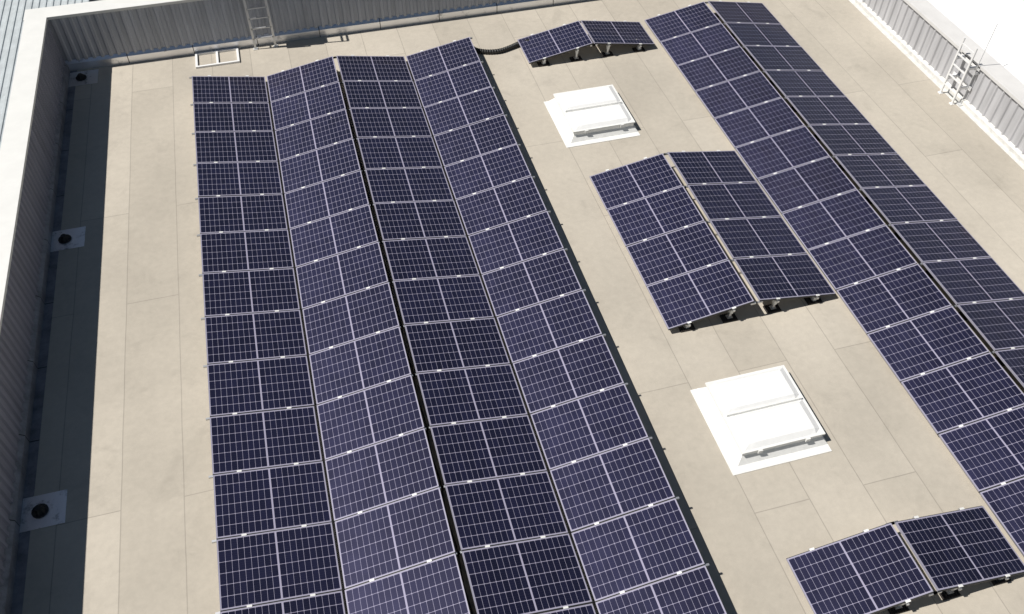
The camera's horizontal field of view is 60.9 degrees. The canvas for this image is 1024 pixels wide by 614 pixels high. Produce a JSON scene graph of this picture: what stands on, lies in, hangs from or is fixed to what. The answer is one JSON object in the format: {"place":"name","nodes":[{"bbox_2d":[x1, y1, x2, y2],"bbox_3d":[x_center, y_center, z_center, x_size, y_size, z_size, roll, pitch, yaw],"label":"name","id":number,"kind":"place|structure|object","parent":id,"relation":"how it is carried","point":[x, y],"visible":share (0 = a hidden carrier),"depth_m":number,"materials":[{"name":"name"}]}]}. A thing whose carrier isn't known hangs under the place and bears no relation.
{"place":"outdoors","nodes":[
{"label":"outdoors","id":0,"kind":"place"},
{"bbox_2d":[0,0,99,147],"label":"roof","id":1,"kind":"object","parent":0,"point":[12,12],"visible":0.11,"depth_m":29.82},
{"bbox_2d":[928,0,1023,83],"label":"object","id":2,"kind":"structure","parent":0,"point":[976,21],"depth_m":21.43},
{"bbox_3d":[3.497,7.342,15.427,21.900,7.480,36.730,-11,49,-10],"label":"building body","id":3,"kind":"object","parent":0,"visible":0},
{"bbox_2d":[0,17,76,613],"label":"parapet","id":4,"kind":"structure","parent":3,"relation":"on","point":[34,149],"depth_m":16.60,"materials":[{"name":"metal"}]},
{"bbox_2d":[243,0,277,49],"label":"ladder","id":5,"kind":"object","parent":3,"relation":"on","point":[275,45],"visible":0.98,"depth_m":22.41,"materials":[{"name":"white"}]},
{"bbox_2d":[23,0,585,70],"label":"parapet","id":6,"kind":"structure","parent":3,"relation":"on","point":[95,34],"depth_m":22.37,"materials":[{"name":"metal"}]},
{"bbox_2d":[22,0,1023,613],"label":"roof","id":7,"kind":"structure","parent":3,"relation":"on","point":[124,456],"depth_m":16.45,"materials":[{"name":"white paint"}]},
{"bbox_2d":[20,489,67,532],"bbox_3d":[-7.494,3.223,13.890,0.675,0.125,0.620,-11,49,-10],"label":"drain","id":8,"kind":"object","parent":7,"relation":"on","point":[43,510],"visible":1,"depth_m":13.90,"materials":[{"name":"black plastic"}]},
{"bbox_2d":[50,226,85,251],"bbox_3d":[-9.218,-1.450,18.035,0.655,0.125,0.620,-11,49,-10],"label":"drain","id":9,"kind":"object","parent":7,"relation":"on","point":[66,239],"visible":1,"depth_m":18.03,"materials":[{"name":"black plastic"}]},
{"bbox_2d":[69,69,98,86],"bbox_3d":[-10.803,-5.818,21.910,0.685,0.125,0.620,-11,49,-10],"label":"drain","id":10,"kind":"object","parent":7,"relation":"on","point":[83,77],"visible":1,"depth_m":21.90,"materials":[{"name":"black plastic"}]},
{"bbox_2d":[195,47,239,68],"bbox_3d":[-7.638,-6.456,22.553,1.100,0.050,0.670,-11,49,-10],"label":"roof frame","id":11,"kind":"object","parent":7,"relation":"on","point":[217,63],"visible":1,"depth_m":22.49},
{"bbox_2d":[337,70,472,613],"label":"string cables","id":12,"kind":"object","parent":7,"relation":"on","point":[411,368],"visible":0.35,"depth_m":15.65,"materials":[{"name":"black plastic"}]},
{"bbox_2d":[189,37,708,613],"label":"clamps","id":13,"kind":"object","parent":7,"relation":"on","point":[403,327],"depth_m":15.91,"materials":[{"name":"silver metal"}]},
{"bbox_2d":[192,76,268,102],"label":"panel","id":14,"kind":"object","parent":13,"relation":"on","point":[227,89],"visible":1,"depth_m":21.15,"materials":[{"name":"blue"}]},
{"bbox_2d":[193,103,272,131],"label":"panel","id":15,"kind":"object","parent":13,"relation":"on","point":[226,117],"visible":1,"depth_m":20.41,"materials":[{"name":"blue"}]},
{"bbox_2d":[195,131,276,162],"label":"panel","id":16,"kind":"object","parent":13,"relation":"on","point":[226,147],"visible":1,"depth_m":19.67,"materials":[{"name":"blue"}]},
{"bbox_2d":[196,161,281,196],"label":"panel","id":17,"kind":"object","parent":13,"relation":"on","point":[236,179],"visible":1,"depth_m":18.93,"materials":[{"name":"blue"}]},
{"bbox_2d":[198,194,287,233],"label":"panel","id":18,"kind":"object","parent":13,"relation":"on","point":[226,214],"visible":1,"depth_m":18.19,"materials":[{"name":"blue"}]},
{"bbox_2d":[200,230,292,273],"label":"panel","id":19,"kind":"object","parent":13,"relation":"on","point":[244,251],"visible":1,"depth_m":17.45,"materials":[{"name":"blue"}]},
{"bbox_2d":[202,268,299,316],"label":"panel","id":20,"kind":"object","parent":13,"relation":"on","point":[245,292],"visible":1,"depth_m":16.71,"materials":[{"name":"blue"}]},
{"bbox_2d":[205,310,306,364],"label":"panel","id":21,"kind":"object","parent":13,"relation":"on","point":[252,336],"visible":1,"depth_m":15.98,"materials":[{"name":"blue"}]},
{"bbox_2d":[207,356,313,416],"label":"panel","id":22,"kind":"object","parent":13,"relation":"on","point":[251,386],"visible":1,"depth_m":15.23,"materials":[{"name":"blue"}]},
{"bbox_2d":[210,406,321,474],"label":"panel","id":23,"kind":"object","parent":13,"relation":"on","point":[262,440],"visible":1,"depth_m":14.50,"materials":[{"name":"blue"}]},
{"bbox_2d":[213,461,331,539],"bbox_3d":[-3.805,3.038,13.788,1.722,0.035,1.160,-5,48,-18],"label":"panel","id":24,"kind":"object","parent":13,"relation":"on","point":[255,501],"visible":1,"depth_m":13.76,"materials":[{"name":"blue"}]},
{"bbox_2d":[216,522,341,610],"bbox_3d":[-3.501,3.869,13.053,1.722,0.036,1.160,-5,48,-18],"label":"panel","id":25,"kind":"object","parent":13,"relation":"on","point":[274,566],"visible":1,"depth_m":13.02,"materials":[{"name":"blue"}]},
{"bbox_2d":[220,591,344,613],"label":"panel","id":26,"kind":"object","parent":13,"relation":"on","point":[330,603],"visible":1,"depth_m":12.66,"materials":[{"name":"blue"}]},
{"bbox_2d":[267,56,338,101],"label":"panel","id":27,"kind":"object","parent":13,"relation":"on","point":[302,78],"visible":1,"depth_m":21.46,"materials":[{"name":"blue"}]},
{"bbox_2d":[271,82,345,130],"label":"panel","id":28,"kind":"object","parent":13,"relation":"on","point":[306,106],"visible":1,"depth_m":20.72,"materials":[{"name":"blue"}]},
{"bbox_2d":[275,109,352,160],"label":"panel","id":29,"kind":"object","parent":13,"relation":"on","point":[314,134],"visible":1,"depth_m":19.98,"materials":[{"name":"blue"}]},
{"bbox_2d":[280,139,360,193],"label":"panel","id":30,"kind":"object","parent":13,"relation":"on","point":[327,163],"visible":1,"depth_m":19.24,"materials":[{"name":"blue"}]},
{"bbox_2d":[285,170,368,228],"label":"panel","id":31,"kind":"object","parent":13,"relation":"on","point":[328,198],"visible":1,"depth_m":18.51,"materials":[{"name":"blue"}]},
{"bbox_2d":[290,205,378,267],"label":"panel","id":32,"kind":"object","parent":13,"relation":"on","point":[334,235],"visible":1,"depth_m":17.77,"materials":[{"name":"blue"}]},
{"bbox_2d":[296,242,387,308],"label":"panel","id":33,"kind":"object","parent":13,"relation":"on","point":[343,274],"visible":1,"depth_m":17.03,"materials":[{"name":"blue"}]},
{"bbox_2d":[302,282,399,354],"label":"panel","id":34,"kind":"object","parent":13,"relation":"on","point":[352,317],"visible":1,"depth_m":16.29,"materials":[{"name":"blue"}]},
{"bbox_2d":[309,326,411,404],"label":"panel","id":35,"kind":"object","parent":13,"relation":"on","point":[355,366],"visible":1,"depth_m":15.55,"materials":[{"name":"blue"}]},
{"bbox_2d":[317,375,424,459],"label":"panel","id":36,"kind":"object","parent":13,"relation":"on","point":[371,416],"visible":1,"depth_m":14.81,"materials":[{"name":"blue"}]},
{"bbox_2d":[336,56,411,80],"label":"panel","id":37,"kind":"object","parent":13,"relation":"on","point":[373,68],"visible":1,"depth_m":21.78,"materials":[{"name":"blue"}]},
{"bbox_2d":[325,428,438,520],"bbox_3d":[-2.124,2.700,14.101,1.722,0.037,1.160,-18,50,-3],"label":"panel","id":38,"kind":"object","parent":13,"relation":"on","point":[379,474],"visible":1,"depth_m":14.07,"materials":[{"name":"blue"}]},
{"bbox_2d":[343,81,421,107],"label":"panel","id":39,"kind":"object","parent":13,"relation":"on","point":[382,94],"visible":1,"depth_m":21.05,"materials":[{"name":"blue"}]},
{"bbox_2d":[350,108,431,137],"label":"panel","id":40,"kind":"object","parent":13,"relation":"on","point":[389,122],"visible":1,"depth_m":20.30,"materials":[{"name":"blue"}]},
{"bbox_2d":[335,487,455,588],"bbox_3d":[-1.816,3.532,13.367,1.722,0.035,1.160,-18,50,-3],"label":"panel","id":41,"kind":"object","parent":13,"relation":"on","point":[394,537],"visible":1,"depth_m":13.34,"materials":[{"name":"blue"}]},
{"bbox_2d":[357,137,441,168],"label":"panel","id":42,"kind":"object","parent":13,"relation":"on","point":[396,152],"visible":1,"depth_m":19.57,"materials":[{"name":"blue"}]},
{"bbox_2d":[345,553,469,613],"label":"panel","id":43,"kind":"object","parent":13,"relation":"on","point":[436,586],"visible":1,"depth_m":12.76,"materials":[{"name":"blue"}]},
{"bbox_2d":[365,167,452,203],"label":"panel","id":44,"kind":"object","parent":13,"relation":"on","point":[407,185],"visible":1,"depth_m":18.83,"materials":[{"name":"blue"}]},
{"bbox_2d":[374,200,465,240],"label":"panel","id":45,"kind":"object","parent":13,"relation":"on","point":[418,220],"visible":1,"depth_m":18.09,"materials":[{"name":"blue"}]},
{"bbox_2d":[383,236,478,280],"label":"panel","id":46,"kind":"object","parent":13,"relation":"on","point":[426,258],"visible":1,"depth_m":17.35,"materials":[{"name":"blue"}]},
{"bbox_2d":[406,37,479,80],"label":"panel","id":47,"kind":"object","parent":13,"relation":"on","point":[443,58],"visible":1,"depth_m":22.10,"materials":[{"name":"blue"}]},
{"bbox_2d":[393,275,493,325],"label":"panel","id":48,"kind":"object","parent":13,"relation":"on","point":[433,300],"visible":1,"depth_m":16.61,"materials":[{"name":"blue"}]},
{"bbox_2d":[415,61,490,107],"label":"panel","id":49,"kind":"object","parent":13,"relation":"on","point":[452,83],"visible":1,"depth_m":21.36,"materials":[{"name":"blue"}]},
{"bbox_2d":[405,318,509,373],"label":"panel","id":50,"kind":"object","parent":13,"relation":"on","point":[452,345],"visible":1,"depth_m":15.87,"materials":[{"name":"blue"}]},
{"bbox_2d":[424,86,503,135],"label":"panel","id":51,"kind":"object","parent":13,"relation":"on","point":[464,110],"visible":1,"depth_m":20.62,"materials":[{"name":"blue"}]},
{"bbox_2d":[417,364,526,426],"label":"panel","id":52,"kind":"object","parent":13,"relation":"on","point":[464,395],"visible":1,"depth_m":15.13,"materials":[{"name":"blue"}]},
{"bbox_2d":[434,115,516,166],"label":"panel","id":53,"kind":"object","parent":13,"relation":"on","point":[475,140],"visible":1,"depth_m":19.89,"materials":[{"name":"blue"}]},
{"bbox_2d":[444,144,530,199],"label":"panel","id":54,"kind":"object","parent":13,"relation":"on","point":[490,170],"visible":1,"depth_m":19.14,"materials":[{"name":"blue"}]},
{"bbox_2d":[430,415,546,484],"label":"panel","id":55,"kind":"object","parent":13,"relation":"on","point":[486,449],"visible":1,"depth_m":14.39,"materials":[{"name":"blue"}]},
{"bbox_2d":[456,176,546,235],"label":"panel","id":56,"kind":"object","parent":13,"relation":"on","point":[501,205],"visible":1,"depth_m":18.40,"materials":[{"name":"blue"}]},
{"bbox_2d":[445,471,567,550],"bbox_3d":[-0.093,3.183,13.688,1.722,0.036,1.160,-4,48,-18],"label":"panel","id":57,"kind":"object","parent":13,"relation":"on","point":[501,510],"visible":1,"depth_m":13.65,"materials":[{"name":"blue"}]},
{"bbox_2d":[468,211,563,274],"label":"panel","id":58,"kind":"object","parent":13,"relation":"on","point":[517,241],"visible":1,"depth_m":17.66,"materials":[{"name":"blue"}]},
{"bbox_2d":[462,533,591,613],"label":"panel","id":59,"kind":"object","parent":13,"relation":"on","point":[536,576],"visible":1,"depth_m":12.93,"materials":[{"name":"blue"}]},
{"bbox_2d":[482,249,581,317],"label":"panel","id":60,"kind":"object","parent":13,"relation":"on","point":[534,281],"visible":1,"depth_m":16.93,"materials":[{"name":"blue"}]},
{"bbox_2d":[497,290,601,363],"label":"panel","id":61,"kind":"object","parent":13,"relation":"on","point":[551,325],"visible":1,"depth_m":16.19,"materials":[{"name":"blue"}]},
{"bbox_2d":[538,603,595,613],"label":"panel","id":62,"kind":"object","parent":13,"relation":"on","point":[585,609],"visible":1,"depth_m":12.71,"materials":[{"name":"blue"}]},
{"bbox_2d":[513,335,623,413],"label":"panel","id":63,"kind":"object","parent":13,"relation":"on","point":[562,375],"visible":1,"depth_m":15.45,"materials":[{"name":"blue"}]},
{"bbox_2d":[530,384,647,469],"bbox_3d":[1.290,2.014,14.740,1.722,0.038,1.160,-18,50,-3],"label":"panel","id":64,"kind":"object","parent":13,"relation":"on","point":[593,424],"visible":1,"depth_m":14.71,"materials":[{"name":"blue"}]},
{"bbox_2d":[550,438,674,531],"bbox_3d":[1.593,2.845,14.005,1.722,0.036,1.160,-18,50,-3],"label":"panel","id":65,"kind":"object","parent":13,"relation":"on","point":[612,484],"visible":1,"depth_m":13.97,"materials":[{"name":"blue"}]},
{"bbox_2d":[571,498,704,601],"bbox_3d":[1.897,3.682,13.264,1.722,0.036,1.160,-18,50,-3],"label":"panel","id":66,"kind":"object","parent":13,"relation":"on","point":[639,548],"visible":1,"depth_m":13.23,"materials":[{"name":"blue"}]},
{"bbox_2d":[595,565,726,613],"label":"panel","id":67,"kind":"object","parent":13,"relation":"on","point":[693,591],"visible":1,"depth_m":12.72,"materials":[{"name":"blue"}]},
{"bbox_2d":[544,84,639,147],"bbox_3d":[1.903,-4.645,20.835,1.820,0.320,1.870,-11,49,-10],"label":"skylight","id":68,"kind":"object","parent":7,"relation":"on","point":[587,116],"visible":1,"depth_m":20.58},
{"bbox_2d":[690,365,831,475],"bbox_3d":[4.310,1.866,15.060,1.820,0.320,1.810,-11,49,-10],"label":"skylight","id":69,"kind":"object","parent":7,"relation":"on","point":[760,419],"visible":1,"depth_m":14.86},
{"bbox_2d":[530,2,1014,613],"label":"mount","id":70,"kind":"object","parent":7,"relation":"on","point":[774,308],"depth_m":16.83,"materials":[{"name":"silver metal"}]},
{"bbox_2d":[517,21,592,63],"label":"panel","id":71,"kind":"object","parent":70,"relation":"on","point":[556,41],"visible":1,"depth_m":22.64,"materials":[{"name":"blue"}]},
{"bbox_2d":[580,20,654,44],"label":"panel","id":72,"kind":"object","parent":70,"relation":"on","point":[618,32],"visible":1,"depth_m":22.95,"materials":[{"name":"blue"}]},
{"bbox_2d":[589,153,681,210],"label":"panel","id":73,"kind":"object","parent":70,"relation":"on","point":[636,180],"visible":1,"depth_m":18.96,"materials":[{"name":"blue"}]},
{"bbox_2d":[607,186,703,246],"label":"panel","id":74,"kind":"object","parent":70,"relation":"on","point":[655,215],"visible":1,"depth_m":18.22,"materials":[{"name":"blue"}]},
{"bbox_2d":[626,221,727,285],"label":"panel","id":75,"kind":"object","parent":70,"relation":"on","point":[682,251],"visible":1,"depth_m":17.48,"materials":[{"name":"blue"}]},
{"bbox_2d":[644,2,720,41],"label":"panel","id":76,"kind":"object","parent":70,"relation":"on","point":[682,21],"visible":1,"depth_m":23.35,"materials":[{"name":"blue"}]},
{"bbox_2d":[646,260,753,329],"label":"panel","id":77,"kind":"object","parent":70,"relation":"on","point":[701,294],"visible":1,"depth_m":16.74,"materials":[{"name":"blue"}]},
{"bbox_2d":[660,23,739,65],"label":"panel","id":78,"kind":"object","parent":70,"relation":"on","point":[700,44],"visible":1,"depth_m":22.61,"materials":[{"name":"blue"}]},
{"bbox_2d":[667,150,756,184],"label":"panel","id":79,"kind":"object","parent":70,"relation":"on","point":[707,167],"visible":1,"depth_m":19.28,"materials":[{"name":"blue"}]},
{"bbox_2d":[677,46,759,91],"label":"panel","id":80,"kind":"object","parent":70,"relation":"on","point":[718,68],"visible":1,"depth_m":21.87,"materials":[{"name":"blue"}]},
{"bbox_2d":[688,182,780,220],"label":"panel","id":81,"kind":"object","parent":70,"relation":"on","point":[732,201],"visible":1,"depth_m":18.54,"materials":[{"name":"blue"}]},
{"bbox_2d":[695,71,781,118],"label":"panel","id":82,"kind":"object","parent":70,"relation":"on","point":[737,94],"visible":1,"depth_m":21.13,"materials":[{"name":"blue"}]},
{"bbox_2d":[708,1,780,23],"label":"panel","id":83,"kind":"object","parent":70,"relation":"on","point":[742,12],"visible":1,"depth_m":23.67,"materials":[{"name":"blue"}]},
{"bbox_2d":[709,217,806,258],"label":"panel","id":84,"kind":"object","parent":70,"relation":"on","point":[756,237],"visible":1,"depth_m":17.80,"materials":[{"name":"blue"}]},
{"bbox_2d":[714,98,804,147],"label":"panel","id":85,"kind":"object","parent":70,"relation":"on","point":[759,122],"visible":1,"depth_m":20.39,"materials":[{"name":"blue"}]},
{"bbox_2d":[725,23,800,46],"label":"panel","id":86,"kind":"object","parent":70,"relation":"on","point":[750,34],"visible":1,"depth_m":22.94,"materials":[{"name":"blue"}]},
{"bbox_2d":[735,126,829,179],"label":"panel","id":87,"kind":"object","parent":70,"relation":"on","point":[778,153],"visible":1,"depth_m":19.66,"materials":[{"name":"blue"}]},
{"bbox_2d":[744,46,822,70],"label":"panel","id":88,"kind":"object","parent":70,"relation":"on","point":[789,58],"visible":1,"depth_m":22.19,"materials":[{"name":"blue"}]},
{"bbox_2d":[734,254,835,300],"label":"panel","id":89,"kind":"object","parent":70,"relation":"on","point":[770,278],"visible":1,"depth_m":17.05,"materials":[{"name":"blue"}]},
{"bbox_2d":[764,70,844,96],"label":"panel","id":90,"kind":"object","parent":70,"relation":"on","point":[804,83],"visible":1,"depth_m":21.45,"materials":[{"name":"blue"}]},
{"bbox_2d":[758,156,856,213],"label":"panel","id":91,"kind":"object","parent":70,"relation":"on","point":[807,184],"visible":1,"depth_m":18.92,"materials":[{"name":"blue"}]},
{"bbox_2d":[786,96,870,124],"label":"panel","id":92,"kind":"object","parent":70,"relation":"on","point":[837,110],"visible":1,"depth_m":20.71,"materials":[{"name":"blue"}]},
{"bbox_2d":[782,189,885,250],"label":"panel","id":93,"kind":"object","parent":70,"relation":"on","point":[833,219],"visible":1,"depth_m":18.18,"materials":[{"name":"blue"}]},
{"bbox_2d":[809,124,896,155],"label":"panel","id":94,"kind":"object","parent":70,"relation":"on","point":[854,139],"visible":1,"depth_m":19.97,"materials":[{"name":"blue"}]},
{"bbox_2d":[786,523,933,613],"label":"panel","id":95,"kind":"object","parent":70,"relation":"on","point":[874,570],"visible":1,"depth_m":12.99,"materials":[{"name":"blue"}]},
{"bbox_2d":[808,225,916,290],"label":"panel","id":96,"kind":"object","parent":70,"relation":"on","point":[861,257],"visible":1,"depth_m":17.44,"materials":[{"name":"blue"}]},
{"bbox_2d":[835,154,925,188],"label":"panel","id":97,"kind":"object","parent":70,"relation":"on","point":[879,170],"visible":1,"depth_m":19.24,"materials":[{"name":"blue"}]},
{"bbox_2d":[836,264,951,333],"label":"panel","id":98,"kind":"object","parent":70,"relation":"on","point":[893,298],"visible":1,"depth_m":16.71,"materials":[{"name":"blue"}]},
{"bbox_2d":[861,185,956,223],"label":"panel","id":99,"kind":"object","parent":70,"relation":"on","point":[904,204],"visible":1,"depth_m":18.50,"materials":[{"name":"blue"}]},
{"bbox_2d":[867,306,988,381],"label":"panel","id":100,"kind":"object","parent":70,"relation":"on","point":[927,343],"visible":1,"depth_m":15.96,"materials":[{"name":"blue"}]},
{"bbox_2d":[891,220,990,262],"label":"panel","id":101,"kind":"object","parent":70,"relation":"on","point":[933,241],"visible":1,"depth_m":17.76,"materials":[{"name":"blue"}]},
{"bbox_2d":[895,506,1023,591],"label":"panel","id":102,"kind":"object","parent":70,"relation":"on","point":[964,547],"visible":1,"depth_m":13.28,"materials":[{"name":"blue"}]},
{"bbox_2d":[901,352,1023,433],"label":"panel","id":103,"kind":"object","parent":70,"relation":"on","point":[956,395],"visible":1,"depth_m":15.23,"materials":[{"name":"blue"}]},
{"bbox_2d":[923,257,1023,304],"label":"panel","id":104,"kind":"object","parent":70,"relation":"on","point":[977,280],"visible":1,"depth_m":17.02,"materials":[{"name":"blue"}]},
{"bbox_2d":[938,405,1023,492],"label":"panel","id":105,"kind":"object","parent":70,"relation":"on","point":[987,453],"visible":1,"depth_m":14.54,"materials":[{"name":"blue"}]},
{"bbox_2d":[957,298,1023,350],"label":"panel","id":106,"kind":"object","parent":70,"relation":"on","point":[998,325],"visible":1,"depth_m":16.26,"materials":[{"name":"blue"}]},
{"bbox_2d":[979,477,1023,555],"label":"panel","id":107,"kind":"object","parent":70,"relation":"on","point":[1005,503],"visible":1,"depth_m":13.88,"materials":[{"name":"blue"}]},
{"bbox_2d":[995,348,1023,386],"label":"panel","id":108,"kind":"object","parent":70,"relation":"on","point":[1012,360],"visible":1,"depth_m":15.56,"materials":[{"name":"blue"}]},
{"bbox_2d":[938,37,979,104],"bbox_3d":[10.894,-5.717,21.037,0.350,1.550,0.720,-11,49,-10],"label":"ladder","id":109,"kind":"object","parent":7,"relation":"on","point":[959,80],"visible":1,"depth_m":21.03,"materials":[{"name":"metal"}]},
{"bbox_2d":[849,0,1023,169],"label":"parapet","id":110,"kind":"structure","parent":3,"relation":"on","point":[925,37],"depth_m":21.47,"materials":[{"name":"metal"}]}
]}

